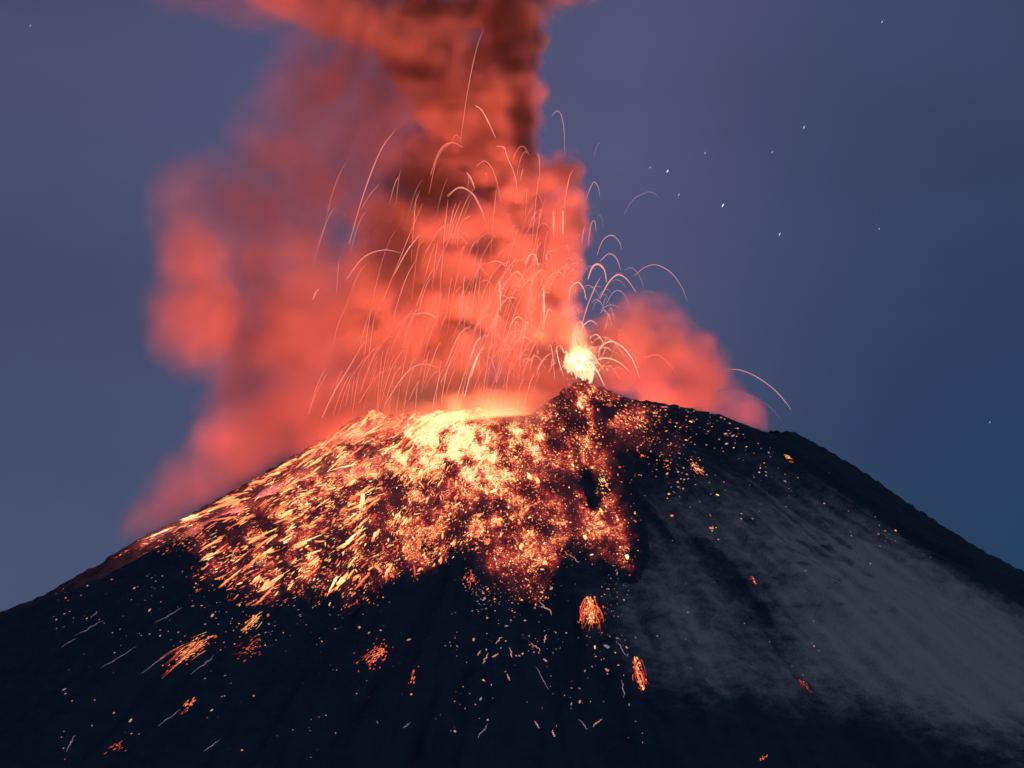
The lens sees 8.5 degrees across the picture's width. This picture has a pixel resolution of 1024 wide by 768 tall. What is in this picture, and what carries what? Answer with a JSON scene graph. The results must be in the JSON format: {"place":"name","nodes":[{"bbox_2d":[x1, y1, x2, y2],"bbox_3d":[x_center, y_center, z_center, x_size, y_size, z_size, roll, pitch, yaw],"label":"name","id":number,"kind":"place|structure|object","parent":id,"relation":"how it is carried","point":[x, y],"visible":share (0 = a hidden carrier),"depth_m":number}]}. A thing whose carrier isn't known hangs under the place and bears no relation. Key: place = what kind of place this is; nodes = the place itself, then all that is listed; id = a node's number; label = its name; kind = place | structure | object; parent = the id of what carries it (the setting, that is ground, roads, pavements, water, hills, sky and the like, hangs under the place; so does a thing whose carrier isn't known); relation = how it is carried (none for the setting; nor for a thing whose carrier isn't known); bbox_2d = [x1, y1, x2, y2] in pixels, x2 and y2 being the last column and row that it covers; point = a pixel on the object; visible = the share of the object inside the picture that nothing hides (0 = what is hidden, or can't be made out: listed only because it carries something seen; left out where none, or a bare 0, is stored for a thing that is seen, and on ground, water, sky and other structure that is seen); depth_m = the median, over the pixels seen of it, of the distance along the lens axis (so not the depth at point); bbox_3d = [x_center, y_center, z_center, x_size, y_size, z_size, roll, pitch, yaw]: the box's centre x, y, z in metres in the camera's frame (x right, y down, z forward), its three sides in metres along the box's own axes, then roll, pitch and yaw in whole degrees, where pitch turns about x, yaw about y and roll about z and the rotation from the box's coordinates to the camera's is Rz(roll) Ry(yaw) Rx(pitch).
{"place":"outdoors","nodes":[
{"label":"outdoors","id":0,"kind":"place"},
{"bbox_2d":[349,130,394,242],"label":"lava strand","id":1,"kind":"object","parent":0,"point":[367,183],"visible":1,"depth_m":9065.12},
{"bbox_2d":[346,250,398,279],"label":"lava strand","id":2,"kind":"object","parent":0,"point":[366,255],"visible":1,"depth_m":9048.65},
{"bbox_2d":[383,205,421,299],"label":"lava strand","id":3,"kind":"object","parent":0,"point":[402,252],"visible":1,"depth_m":9050.83},
{"bbox_2d":[394,236,418,274],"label":"lava strand","id":4,"kind":"object","parent":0,"point":[406,252],"visible":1,"depth_m":9050.26},
{"bbox_2d":[430,142,460,174],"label":"lava strand","id":5,"kind":"object","parent":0,"point":[439,151],"visible":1,"depth_m":9086.98},
{"bbox_2d":[309,163,605,411],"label":"fine lava spray","id":6,"kind":"object","parent":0,"point":[463,292],"visible":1,"depth_m":9028.05},
{"bbox_2d":[446,327,468,364],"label":"lava strand","id":7,"kind":"object","parent":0,"point":[454,344],"visible":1,"depth_m":9040.11},
{"bbox_2d":[460,31,482,140],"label":"lava strand","id":8,"kind":"object","parent":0,"point":[469,81],"visible":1,"depth_m":9107.76},
{"bbox_2d":[476,106,495,137],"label":"lava strand","id":9,"kind":"object","parent":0,"point":[486,119],"visible":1,"depth_m":9109.57},
{"bbox_2d":[477,161,500,198],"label":"lava strand","id":10,"kind":"object","parent":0,"point":[494,175],"visible":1,"depth_m":9097.68},
{"bbox_2d":[477,262,504,311],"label":"lava strand","id":11,"kind":"object","parent":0,"point":[488,282],"visible":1,"depth_m":8982.23},
{"bbox_2d":[499,146,517,191],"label":"lava strand","id":12,"kind":"object","parent":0,"point":[509,162],"visible":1,"depth_m":9101.01},
{"bbox_2d":[0,408,1023,767],"bbox_3d":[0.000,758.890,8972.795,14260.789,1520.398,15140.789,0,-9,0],"label":"mountain","id":13,"kind":"structure","parent":0,"point":[912,628],"depth_m":8262.26},
{"bbox_2d":[181,697,195,713],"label":"burning patch","id":14,"kind":"object","parent":13,"relation":"on","point":[191,702],"visible":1,"depth_m":8169.52},
{"bbox_2d":[161,631,226,674],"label":"burning patch","id":15,"kind":"object","parent":13,"relation":"on","point":[190,651],"visible":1,"depth_m":8317.38},
{"bbox_2d":[236,635,260,661],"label":"burning patch","id":16,"kind":"object","parent":13,"relation":"on","point":[248,647],"visible":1,"depth_m":8307.52},
{"bbox_2d":[233,611,268,636],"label":"burning patch","id":17,"kind":"object","parent":13,"relation":"on","point":[245,628],"visible":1,"depth_m":8394.69},
{"bbox_2d":[322,347,360,416],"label":"lava strand","id":18,"kind":"object","parent":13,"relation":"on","point":[340,381],"visible":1,"depth_m":9023.39},
{"bbox_2d":[353,638,392,671],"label":"burning patch","id":19,"kind":"object","parent":13,"relation":"on","point":[382,652],"visible":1,"depth_m":8228.68},
{"bbox_2d":[104,380,697,618],"bbox_3d":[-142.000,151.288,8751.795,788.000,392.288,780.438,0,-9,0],"label":"lava field","id":20,"kind":"structure","parent":13,"relation":"on","point":[572,437],"depth_m":8674.68},
{"bbox_2d":[142,526,175,539],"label":"lava streak","id":21,"kind":"object","parent":20,"relation":"on","point":[153,535],"visible":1,"depth_m":8953.98},
{"bbox_2d":[180,514,198,520],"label":"lava streak","id":22,"kind":"object","parent":20,"relation":"on","point":[188,517],"visible":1,"depth_m":8968.99},
{"bbox_2d":[199,534,225,551],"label":"lava streak","id":23,"kind":"object","parent":20,"relation":"on","point":[212,543],"visible":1,"depth_m":8628.67},
{"bbox_2d":[199,544,226,561],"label":"lava streak","id":24,"kind":"object","parent":20,"relation":"on","point":[212,554],"visible":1,"depth_m":8584.01},
{"bbox_2d":[211,498,238,508],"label":"lava streak","id":25,"kind":"object","parent":20,"relation":"on","point":[223,504],"visible":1,"depth_m":8978.24},
{"bbox_2d":[214,496,236,503],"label":"lava streak","id":26,"kind":"object","parent":20,"relation":"on","point":[230,497],"visible":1,"depth_m":8983.55},
{"bbox_2d":[218,569,240,588],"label":"lava streak","id":27,"kind":"object","parent":20,"relation":"on","point":[231,577],"visible":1,"depth_m":8497.00},
{"bbox_2d":[228,497,250,504],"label":"lava streak","id":28,"kind":"object","parent":20,"relation":"on","point":[235,502],"visible":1,"depth_m":8979.44},
{"bbox_2d":[228,514,254,529],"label":"lava streak","id":29,"kind":"object","parent":20,"relation":"on","point":[244,518],"visible":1,"depth_m":8724.39},
{"bbox_2d":[243,485,257,491],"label":"lava streak","id":30,"kind":"object","parent":20,"relation":"on","point":[249,488],"visible":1,"depth_m":8993.35},
{"bbox_2d":[243,553,266,569],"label":"lava streak","id":31,"kind":"object","parent":20,"relation":"on","point":[252,561],"visible":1,"depth_m":8540.50},
{"bbox_2d":[248,527,277,543],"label":"lava streak","id":32,"kind":"object","parent":20,"relation":"on","point":[258,537],"visible":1,"depth_m":8620.53},
{"bbox_2d":[252,584,277,605],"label":"lava streak","id":33,"kind":"object","parent":20,"relation":"on","point":[262,598],"visible":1,"depth_m":8461.28},
{"bbox_2d":[253,534,277,551],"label":"lava streak","id":34,"kind":"object","parent":20,"relation":"on","point":[263,542],"visible":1,"depth_m":8598.51},
{"bbox_2d":[258,583,273,591],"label":"lava streak","id":35,"kind":"object","parent":20,"relation":"on","point":[264,588],"visible":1,"depth_m":8479.06},
{"bbox_2d":[258,547,274,557],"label":"lava streak","id":36,"kind":"object","parent":20,"relation":"on","point":[270,550],"visible":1,"depth_m":8565.98},
{"bbox_2d":[259,575,281,588],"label":"lava streak","id":37,"kind":"object","parent":20,"relation":"on","point":[268,582],"visible":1,"depth_m":8488.93},
{"bbox_2d":[267,570,289,588],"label":"lava streak","id":38,"kind":"object","parent":20,"relation":"on","point":[277,579],"visible":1,"depth_m":8497.06},
{"bbox_2d":[276,463,291,469],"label":"lava streak","id":39,"kind":"object","parent":20,"relation":"on","point":[283,465],"visible":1,"depth_m":9011.71},
{"bbox_2d":[277,511,292,518],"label":"lava streak","id":40,"kind":"object","parent":20,"relation":"on","point":[286,514],"visible":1,"depth_m":8669.73},
{"bbox_2d":[279,476,300,491],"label":"lava streak","id":41,"kind":"object","parent":20,"relation":"on","point":[290,484],"visible":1,"depth_m":8818.02},
{"bbox_2d":[288,510,307,522],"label":"lava streak","id":42,"kind":"object","parent":20,"relation":"on","point":[302,513],"visible":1,"depth_m":8675.84},
{"bbox_2d":[292,542,306,550],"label":"lava streak","id":43,"kind":"object","parent":20,"relation":"on","point":[300,545],"visible":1,"depth_m":8573.54},
{"bbox_2d":[295,453,314,467],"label":"lava streak","id":44,"kind":"object","parent":20,"relation":"on","point":[305,460],"visible":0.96,"depth_m":8996.81},
{"bbox_2d":[293,534,321,546],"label":"lava streak","id":45,"kind":"object","parent":20,"relation":"on","point":[305,540],"visible":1,"depth_m":8587.78},
{"bbox_2d":[299,465,321,479],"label":"lava streak","id":46,"kind":"object","parent":20,"relation":"on","point":[311,473],"visible":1,"depth_m":8848.10},
{"bbox_2d":[305,550,319,557],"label":"lava streak","id":47,"kind":"object","parent":20,"relation":"on","point":[311,553],"visible":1,"depth_m":8563.83},
{"bbox_2d":[307,556,319,565],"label":"lava streak","id":48,"kind":"object","parent":20,"relation":"on","point":[314,561],"visible":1,"depth_m":8545.66},
{"bbox_2d":[305,450,332,467],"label":"lava streak","id":49,"kind":"object","parent":20,"relation":"on","point":[316,460],"visible":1,"depth_m":8885.43},
{"bbox_2d":[327,575,340,595],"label":"lava streak","id":50,"kind":"object","parent":20,"relation":"on","point":[334,580],"visible":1,"depth_m":8463.93},
{"bbox_2d":[334,573,347,590],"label":"lava streak","id":51,"kind":"object","parent":20,"relation":"on","point":[342,580],"visible":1,"depth_m":8462.10},
{"bbox_2d":[335,533,356,550],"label":"lava streak","id":52,"kind":"object","parent":20,"relation":"on","point":[349,540],"visible":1,"depth_m":8590.29},
{"bbox_2d":[346,479,356,486],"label":"lava streak","id":53,"kind":"object","parent":20,"relation":"on","point":[351,482],"visible":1,"depth_m":8755.60},
{"bbox_2d":[340,445,363,462],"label":"lava streak","id":54,"kind":"object","parent":20,"relation":"on","point":[361,447],"visible":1,"depth_m":8874.67},
{"bbox_2d":[343,468,367,485],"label":"lava streak","id":55,"kind":"object","parent":20,"relation":"on","point":[353,478],"visible":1,"depth_m":8771.83},
{"bbox_2d":[348,512,364,525],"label":"lava streak","id":56,"kind":"object","parent":20,"relation":"on","point":[356,517],"visible":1,"depth_m":8665.92},
{"bbox_2d":[348,485,371,500],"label":"lava streak","id":57,"kind":"object","parent":20,"relation":"on","point":[352,498],"visible":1,"depth_m":8723.17},
{"bbox_2d":[354,526,365,534],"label":"lava streak","id":58,"kind":"object","parent":20,"relation":"on","point":[358,531],"visible":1,"depth_m":8619.88},
{"bbox_2d":[354,534,365,544],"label":"lava streak","id":59,"kind":"object","parent":20,"relation":"on","point":[359,538],"visible":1,"depth_m":8604.02},
{"bbox_2d":[352,518,368,531],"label":"lava streak","id":60,"kind":"object","parent":20,"relation":"on","point":[362,522],"visible":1,"depth_m":8633.60},
{"bbox_2d":[354,424,383,444],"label":"lava streak","id":61,"kind":"object","parent":20,"relation":"on","point":[371,431],"visible":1,"depth_m":8925.98},
{"bbox_2d":[360,413,383,426],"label":"lava streak","id":62,"kind":"object","parent":20,"relation":"on","point":[373,417],"visible":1,"depth_m":9011.93},
{"bbox_2d":[364,496,380,511],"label":"lava streak","id":63,"kind":"object","parent":20,"relation":"on","point":[373,502],"visible":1,"depth_m":8710.75},
{"bbox_2d":[371,529,379,541],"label":"lava streak","id":64,"kind":"object","parent":20,"relation":"on","point":[376,533],"visible":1,"depth_m":8596.59},
{"bbox_2d":[383,563,391,576],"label":"lava streak","id":65,"kind":"object","parent":20,"relation":"on","point":[388,569],"visible":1,"depth_m":8478.81},
{"bbox_2d":[381,444,397,454],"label":"lava streak","id":66,"kind":"object","parent":20,"relation":"on","point":[387,449],"visible":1,"depth_m":8855.69},
{"bbox_2d":[382,413,411,430],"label":"lava streak","id":67,"kind":"object","parent":20,"relation":"on","point":[402,418],"visible":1,"depth_m":8965.54},
{"bbox_2d":[395,458,413,475],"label":"lava streak","id":68,"kind":"object","parent":20,"relation":"on","point":[403,469],"visible":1,"depth_m":8784.95},
{"bbox_2d":[386,364,434,401],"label":"lava strand","id":69,"kind":"object","parent":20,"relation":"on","point":[405,374],"visible":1,"depth_m":9025.50},
{"bbox_2d":[403,461,419,474],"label":"lava streak","id":70,"kind":"object","parent":20,"relation":"on","point":[412,466],"visible":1,"depth_m":8790.36},
{"bbox_2d":[410,419,427,431],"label":"lava streak","id":71,"kind":"object","parent":20,"relation":"on","point":[420,424],"visible":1,"depth_m":8929.98},
{"bbox_2d":[411,420,429,435],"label":"lava streak","id":72,"kind":"object","parent":20,"relation":"on","point":[426,422],"visible":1,"depth_m":8921.84},
{"bbox_2d":[441,343,458,400],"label":"lava strand","id":73,"kind":"object","parent":13,"relation":"on","point":[446,373],"visible":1,"depth_m":9035.60},
{"bbox_2d":[53,410,886,757],"bbox_3d":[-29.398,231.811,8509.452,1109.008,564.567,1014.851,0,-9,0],"label":"ember specks","id":74,"kind":"object","parent":13,"relation":"on","point":[479,566],"visible":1,"depth_m":8407.31},
{"bbox_2d":[463,567,479,589],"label":"burning patch","id":75,"kind":"object","parent":13,"relation":"on","point":[470,579],"visible":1,"depth_m":8428.91},
{"bbox_2d":[464,323,490,396],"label":"lava strand","id":76,"kind":"object","parent":13,"relation":"on","point":[475,356],"visible":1,"depth_m":8996.77},
{"bbox_2d":[557,235,611,384],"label":"lava fountain","id":77,"kind":"object","parent":13,"relation":"on","point":[589,375],"visible":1,"depth_m":9109.75},
{"bbox_2d":[577,596,603,630],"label":"burning patch","id":78,"kind":"object","parent":13,"relation":"on","point":[590,612],"visible":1,"depth_m":8319.61},
{"bbox_2d":[595,462,609,514],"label":"burning patch","id":79,"kind":"object","parent":13,"relation":"on","point":[603,485],"visible":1,"depth_m":8690.79},
{"bbox_2d":[632,657,648,689],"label":"burning patch","id":80,"kind":"object","parent":13,"relation":"on","point":[638,672],"visible":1,"depth_m":8142.90},
{"bbox_2d":[687,459,703,473],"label":"burning patch","id":81,"kind":"object","parent":13,"relation":"on","point":[693,464],"visible":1,"depth_m":8731.40},
{"bbox_2d":[768,430,780,433],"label":"rock outcrop","id":82,"kind":"object","parent":13,"relation":"on","point":[775,431],"visible":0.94,"depth_m":9095.91},
{"bbox_2d":[0,0,1023,611],"label":"sky","id":83,"kind":"structure","parent":0,"point":[170,170]},
{"bbox_2d":[535,280,549,357],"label":"lava strand","id":84,"kind":"object","parent":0,"point":[541,312],"visible":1,"depth_m":9027.40},
{"bbox_2d":[552,111,564,156],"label":"lava strand","id":85,"kind":"object","parent":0,"point":[564,134],"visible":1,"depth_m":9136.95},
{"bbox_2d":[580,278,599,329],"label":"lava strand","id":86,"kind":"object","parent":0,"point":[588,302],"visible":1,"depth_m":9086.03},
{"bbox_2d":[580,360,604,385],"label":"lava strand","id":87,"kind":"object","parent":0,"point":[590,362],"visible":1,"depth_m":9065.35},
{"bbox_2d":[588,263,606,281],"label":"lava strand","id":88,"kind":"object","parent":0,"point":[601,266],"visible":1,"depth_m":9098.09},
{"bbox_2d":[597,235,620,253],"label":"lava strand","id":89,"kind":"object","parent":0,"point":[606,237],"visible":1,"depth_m":9105.85},
{"bbox_2d":[600,274,635,297],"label":"lava strand","id":90,"kind":"object","parent":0,"point":[612,278],"visible":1,"depth_m":9093.87},
{"bbox_2d":[598,341,638,375],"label":"lava strand","id":91,"kind":"object","parent":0,"point":[622,347],"visible":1,"depth_m":9071.08},
{"bbox_2d":[634,264,686,298],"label":"lava strand","id":92,"kind":"object","parent":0,"point":[666,269],"visible":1,"depth_m":9097.65},
{"bbox_2d":[727,369,789,407],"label":"lava strand","id":93,"kind":"object","parent":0,"point":[762,380],"visible":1,"depth_m":9094.62}
]}

